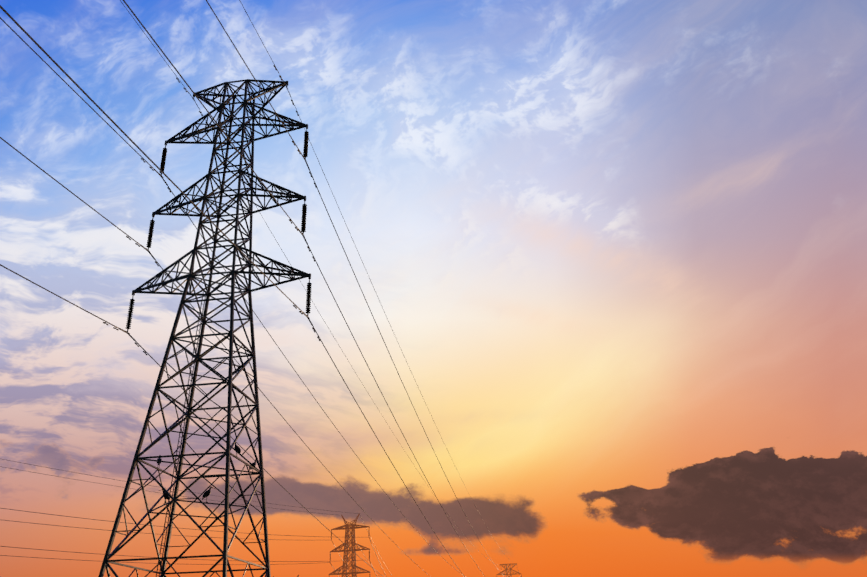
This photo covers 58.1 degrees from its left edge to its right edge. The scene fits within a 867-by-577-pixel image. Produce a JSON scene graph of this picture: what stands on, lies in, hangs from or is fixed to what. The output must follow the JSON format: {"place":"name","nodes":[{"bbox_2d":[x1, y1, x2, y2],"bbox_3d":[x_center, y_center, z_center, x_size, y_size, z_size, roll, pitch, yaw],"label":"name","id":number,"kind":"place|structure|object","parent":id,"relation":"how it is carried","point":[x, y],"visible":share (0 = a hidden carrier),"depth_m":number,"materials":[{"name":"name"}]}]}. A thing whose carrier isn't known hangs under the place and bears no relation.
{"place":"outdoors","nodes":[
{"label":"outdoors","id":0,"kind":"place"},
{"bbox_2d":[0,0,519,575],"bbox_3d":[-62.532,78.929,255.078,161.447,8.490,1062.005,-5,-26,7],"label":"earth wires","id":1,"kind":"object","parent":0,"point":[316,308],"visible":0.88,"depth_m":125.45,"materials":[{"name":"grey metal"}]},
{"bbox_2d":[0,0,866,576],"label":"sky","id":2,"kind":"structure","parent":0,"point":[614,252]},
{"label":"ground","id":3,"kind":"structure","parent":0,"visible":0},
{"bbox_2d":[98,79,311,576],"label":"tower","id":4,"kind":"structure","parent":3,"relation":"on","point":[245,103],"depth_m":58.80,"materials":[{"name":"metal"}]},
{"bbox_2d":[157,443,258,503],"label":"storks","id":5,"kind":"object","parent":4,"relation":"attached to","point":[207,492],"visible":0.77,"depth_m":51.16,"materials":[{"name":"grey"}]},
{"bbox_2d":[103,65,319,354],"bbox_3d":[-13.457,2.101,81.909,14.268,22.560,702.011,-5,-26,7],"label":"armour rod dampers","id":6,"kind":"object","parent":4,"relation":"attached to","point":[177,202],"visible":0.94,"depth_m":62.18,"materials":[{"name":"grey metal"}]},
{"bbox_2d":[0,0,503,576],"bbox_3d":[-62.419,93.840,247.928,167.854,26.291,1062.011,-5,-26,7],"label":"conductors","id":7,"kind":"object","parent":4,"relation":"attached to","point":[192,306],"visible":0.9,"depth_m":61.21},
{"bbox_2d":[329,513,370,576],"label":"tower","id":8,"kind":"structure","parent":3,"relation":"on","point":[351,527],"depth_m":253.09,"materials":[{"name":"grey"}]},
{"bbox_2d":[497,563,520,576],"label":"tower","id":9,"kind":"structure","parent":3,"relation":"on","point":[507,569],"depth_m":398.55,"materials":[{"name":"brown metal"}]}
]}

